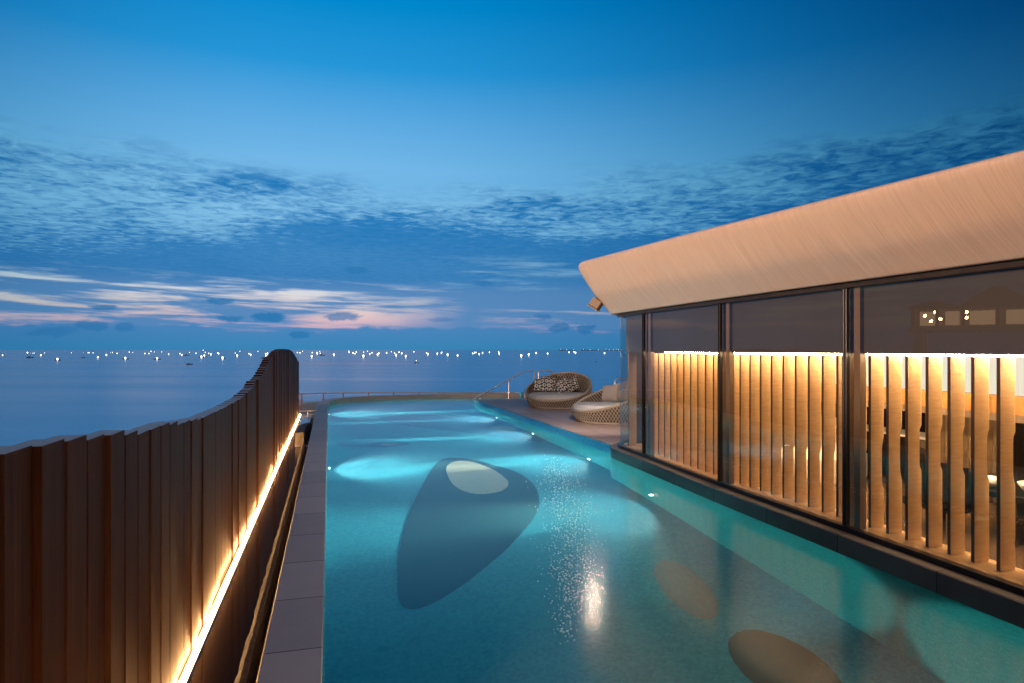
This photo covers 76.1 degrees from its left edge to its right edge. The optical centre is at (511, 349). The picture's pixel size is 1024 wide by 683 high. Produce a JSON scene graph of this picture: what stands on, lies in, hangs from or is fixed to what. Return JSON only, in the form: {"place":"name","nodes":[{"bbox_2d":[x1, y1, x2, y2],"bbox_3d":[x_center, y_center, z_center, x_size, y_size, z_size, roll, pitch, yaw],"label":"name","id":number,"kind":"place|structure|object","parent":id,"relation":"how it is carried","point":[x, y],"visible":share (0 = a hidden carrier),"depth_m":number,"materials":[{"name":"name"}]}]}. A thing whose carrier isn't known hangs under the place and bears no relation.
{"place":"outdoors","nodes":[
{"label":"outdoors","id":0,"kind":"place"},
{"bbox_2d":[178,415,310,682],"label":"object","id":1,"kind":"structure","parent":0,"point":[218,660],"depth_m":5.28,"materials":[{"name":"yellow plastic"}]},
{"bbox_2d":[299,412,314,417],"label":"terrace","id":2,"kind":"structure","parent":0,"point":[312,416],"depth_m":23.31,"materials":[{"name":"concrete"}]},
{"bbox_2d":[299,403,317,409],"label":"beach","id":3,"kind":"structure","parent":0,"point":[309,406],"depth_m":87.09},
{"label":"deck base","id":4,"kind":"structure","parent":3,"relation":"on","visible":0},
{"bbox_2d":[477,391,627,444],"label":"deck","id":5,"kind":"structure","parent":4,"relation":"on","point":[564,419],"depth_m":15.05,"materials":[{"name":"stone"}]},
{"bbox_2d":[472,370,534,399],"bbox_3d":[-0.279,1.646,23.182,2.333,1.808,0.048,0,0,-16],"label":"handrail","id":6,"kind":"object","parent":5,"relation":"attached to","point":[479,396],"visible":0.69,"depth_m":23.20,"materials":[{"name":"metal"}]},
{"bbox_2d":[474,400,610,452],"bbox_3d":[1.395,1.803,16.793,2.461,0.294,10.897,0,0,-16],"label":"deck edge","id":7,"kind":"object","parent":5,"relation":"attached to","point":[584,439],"visible":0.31,"depth_m":14.24,"materials":[{"name":"tile"}]},
{"bbox_2d":[525,372,591,408],"bbox_3d":[1.346,1.158,18.985,1.924,0.980,1.913,0,0,-16],"label":"wicker daybed","id":8,"kind":"object","parent":5,"relation":"on","point":[550,400],"visible":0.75,"depth_m":18.50,"materials":[{"name":"wicker"}]},
{"bbox_2d":[533,378,545,391],"bbox_3d":[0.830,1.050,19.309,0.400,0.400,0.140,12,-27,-15],"label":"throw pillow","id":9,"kind":"object","parent":8,"relation":"on","point":[537,384],"visible":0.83,"depth_m":19.23,"materials":[{"name":"fabric"}]},
{"bbox_2d":[541,376,555,391],"bbox_3d":[1.070,1.010,19.249,0.470,0.470,0.160,5,-27,-8],"label":"throw pillow","id":10,"kind":"object","parent":8,"relation":"on","point":[547,383],"visible":0.99,"depth_m":19.17,"materials":[{"name":"fabric"}]},
{"bbox_2d":[554,376,570,392],"bbox_3d":[1.450,1.040,19.009,0.160,0.450,0.450,43,13,-42],"label":"throw pillow","id":11,"kind":"object","parent":8,"relation":"on","point":[561,385],"visible":0.98,"depth_m":18.92,"materials":[{"name":"fabric"}]},
{"bbox_2d":[565,376,578,391],"bbox_3d":[1.730,1.035,19.189,0.470,0.470,0.160,-33,-48,21],"label":"throw pillow","id":12,"kind":"object","parent":8,"relation":"on","point":[572,381],"visible":0.73,"depth_m":19.07,"materials":[{"name":"fabric"}]},
{"bbox_2d":[571,380,627,424],"bbox_3d":[2.331,1.148,15.211,1.910,1.000,1.958,0,0,-16],"label":"wicker daybed","id":13,"kind":"object","parent":5,"relation":"on","point":[592,408],"visible":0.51,"depth_m":14.50,"materials":[{"name":"wicker"}]},
{"bbox_2d":[602,383,618,401],"bbox_3d":[2.356,1.050,15.750,0.460,0.460,0.180,-11,-28,44],"label":"throw pillow","id":14,"kind":"object","parent":13,"relation":"on","point":[609,393],"visible":0.99,"depth_m":15.65,"materials":[{"name":"beige fabric"}]},
{"bbox_2d":[616,381,627,401],"bbox_3d":[2.635,0.990,15.560,0.180,0.500,0.500,24,-21,-24],"label":"throw pillow","id":15,"kind":"object","parent":13,"relation":"on","point":[622,392],"visible":0.84,"depth_m":15.44,"materials":[{"name":"beige fabric"}]},
{"bbox_2d":[578,150,1023,627],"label":"glass pavilion","id":16,"kind":"structure","parent":5,"relation":"on","point":[753,344],"depth_m":5.87,"materials":[{"name":"wood"}]},
{"bbox_2d":[587,297,602,311],"bbox_3d":[1.429,-0.800,11.075,0.264,0.302,0.240,0,0,22],"label":"floodlight","id":17,"kind":"object","parent":16,"relation":"attached to","point":[595,303],"visible":0.84,"depth_m":10.98,"materials":[{"name":"metal"}]},
{"bbox_2d":[642,313,645,453],"bbox_3d":[2.013,0.515,9.992,0.060,2.136,0.052,0,0,-13],"label":"window frame","id":18,"kind":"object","parent":16,"relation":"in","point":[644,314],"depth_m":9.97,"materials":[{"name":"black metal"}]},
{"bbox_2d":[718,304,722,481],"bbox_3d":[2.248,0.515,8.917,0.126,2.150,2.197,0,0,-16],"label":"window frame","id":19,"kind":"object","parent":16,"relation":"in","point":[720,306],"depth_m":7.85,"materials":[{"name":"black metal"}]},
{"bbox_2d":[842,288,849,525],"bbox_3d":[2.747,0.515,6.871,0.076,2.150,2.066,0,0,-16],"label":"window frame","id":20,"kind":"structure","parent":16,"relation":"in","point":[845,291],"depth_m":5.88,"materials":[{"name":"black metal"}]},
{"bbox_2d":[902,458,970,525],"bbox_3d":[3.959,1.321,6.005,0.540,0.662,0.579,0,0,-26],"label":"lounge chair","id":21,"kind":"object","parent":16,"relation":"on","point":[967,471],"visible":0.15,"depth_m":5.78,"materials":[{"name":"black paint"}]},
{"bbox_2d":[940,415,995,502],"bbox_3d":[5.113,1.145,7.375,0.139,0.990,0.950,0,0,-16],"label":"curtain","id":22,"kind":"object","parent":16,"relation":"hanging from","point":[991,451],"visible":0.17,"depth_m":7.27,"materials":[{"name":"fabric"}]},
{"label":"planting soil","id":23,"kind":"structure","parent":3,"relation":"on","visible":0},
{"bbox_2d":[295,422,311,445],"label":"concrete kerb","id":24,"kind":"structure","parent":23,"relation":"on","point":[302,433],"depth_m":13.79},
{"bbox_2d":[299,410,315,414],"bbox_3d":[-6.190,1.953,19.867,0.500,0.234,0.050,0,0,-16],"label":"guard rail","id":25,"kind":"object","parent":23,"relation":"on","point":[307,411],"visible":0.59,"depth_m":19.85,"materials":[{"name":"metal"}]},
{"bbox_2d":[0,350,627,445],"bbox_3d":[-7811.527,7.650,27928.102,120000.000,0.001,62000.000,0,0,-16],"label":"sea","id":26,"kind":"structure","parent":0,"point":[45,395],"depth_m":180.57,"materials":[{"name":"blue liquid"}]},
{"bbox_2d":[299,401,319,404],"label":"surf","id":27,"kind":"structure","parent":26,"relation":"on","point":[309,402],"depth_m":94.76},
{"bbox_2d":[0,0,1023,349],"label":"sky","id":28,"kind":"structure","parent":0,"point":[175,174],"materials":[{"name":"blue"}]},
{"bbox_2d":[322,397,1023,682],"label":"pool water","id":29,"kind":"structure","parent":0,"point":[435,522],"depth_m":5.01,"materials":[{"name":"teal liquid"}]},
{"bbox_2d":[530,459,602,643],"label":"light reflection","id":30,"kind":"object","parent":29,"relation":"on","point":[569,549],"visible":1,"depth_m":5.83,"materials":[{"name":"white liquid"}]},
{"bbox_2d":[770,416,867,483],"bbox_3d":[3.865,1.300,8.826,1.640,0.700,1.640,0,0,-16],"label":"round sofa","id":31,"kind":"object","parent":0,"point":[821,461],"visible":0.04,"depth_m":8.06,"materials":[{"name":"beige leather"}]},
{"bbox_2d":[866,425,924,479],"bbox_3d":[4.995,1.360,8.873,0.440,0.580,1.840,0,0,-16],"label":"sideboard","id":32,"kind":"object","parent":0,"point":[902,449],"visible":0.01,"depth_m":8.31,"materials":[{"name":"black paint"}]},
{"bbox_2d":[942,471,1023,522],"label":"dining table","id":33,"kind":"object","parent":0,"point":[1019,491],"visible":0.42,"depth_m":6.20,"materials":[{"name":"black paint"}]},
{"bbox_2d":[987,475,995,487],"bbox_3d":[4.291,1.190,5.894,0.260,0.078,0.260,0,0,-16],"label":"bowl","id":34,"kind":"object","parent":33,"relation":"on","point":[992,481],"visible":0.19,"depth_m":5.82,"materials":[{"name":"white ceramic"}]},
{"bbox_2d":[1017,480,1023,489],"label":"bowl","id":35,"kind":"object","parent":33,"relation":"on","point":[1021,483],"visible":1,"depth_m":5.54,"materials":[{"name":"white ceramic"}]},
{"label":"sea terrace","id":36,"kind":"structure","parent":0,"visible":0},
{"bbox_2d":[299,392,517,409],"bbox_3d":[-2.878,2.159,25.492,14.587,0.982,1.908,0,0,-11],"label":"glass balustrade","id":37,"kind":"object","parent":36,"relation":"on","point":[302,394],"visible":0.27,"depth_m":25.79,"materials":[{"name":"glass"}]},
{"label":"pool floor","id":38,"kind":"structure","parent":0,"visible":0},
{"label":"pool wall","id":39,"kind":"structure","parent":38,"relation":"on","visible":0},
{"bbox_2d":[259,393,519,682],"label":"coping","id":40,"kind":"object","parent":39,"relation":"on","point":[294,651],"visible":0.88,"depth_m":4.72,"materials":[{"name":"stone"}]},
{"bbox_2d":[256,407,316,682],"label":"edge trim","id":41,"kind":"structure","parent":40,"relation":"attached to","point":[263,655],"depth_m":4.52,"materials":[{"name":"grey metal"}]},
{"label":"gutter base","id":42,"kind":"structure","parent":0,"visible":0},
{"bbox_2d":[0,349,298,682],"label":"timber fence","id":43,"kind":"object","parent":42,"relation":"on","point":[118,549],"visible":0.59,"depth_m":2.93,"materials":[{"name":"brown wood"}]},
{"bbox_2d":[178,415,300,682],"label":"light strip","id":44,"kind":"object","parent":43,"relation":"attached to","point":[187,671],"visible":1,"depth_m":5.24,"materials":[{"name":"glowing light-emitting plastic diffuser"}]},
{"bbox_2d":[234,443,305,682],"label":"stone ledge","id":45,"kind":"object","parent":42,"relation":"on","point":[251,657],"visible":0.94,"depth_m":5.16,"materials":[{"name":"stone"}]},
{"bbox_2d":[255,456,305,682],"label":"channel","id":46,"kind":"object","parent":42,"relation":"on","point":[276,589],"visible":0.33,"depth_m":5.48,"materials":[{"name":"metal"}]}
]}

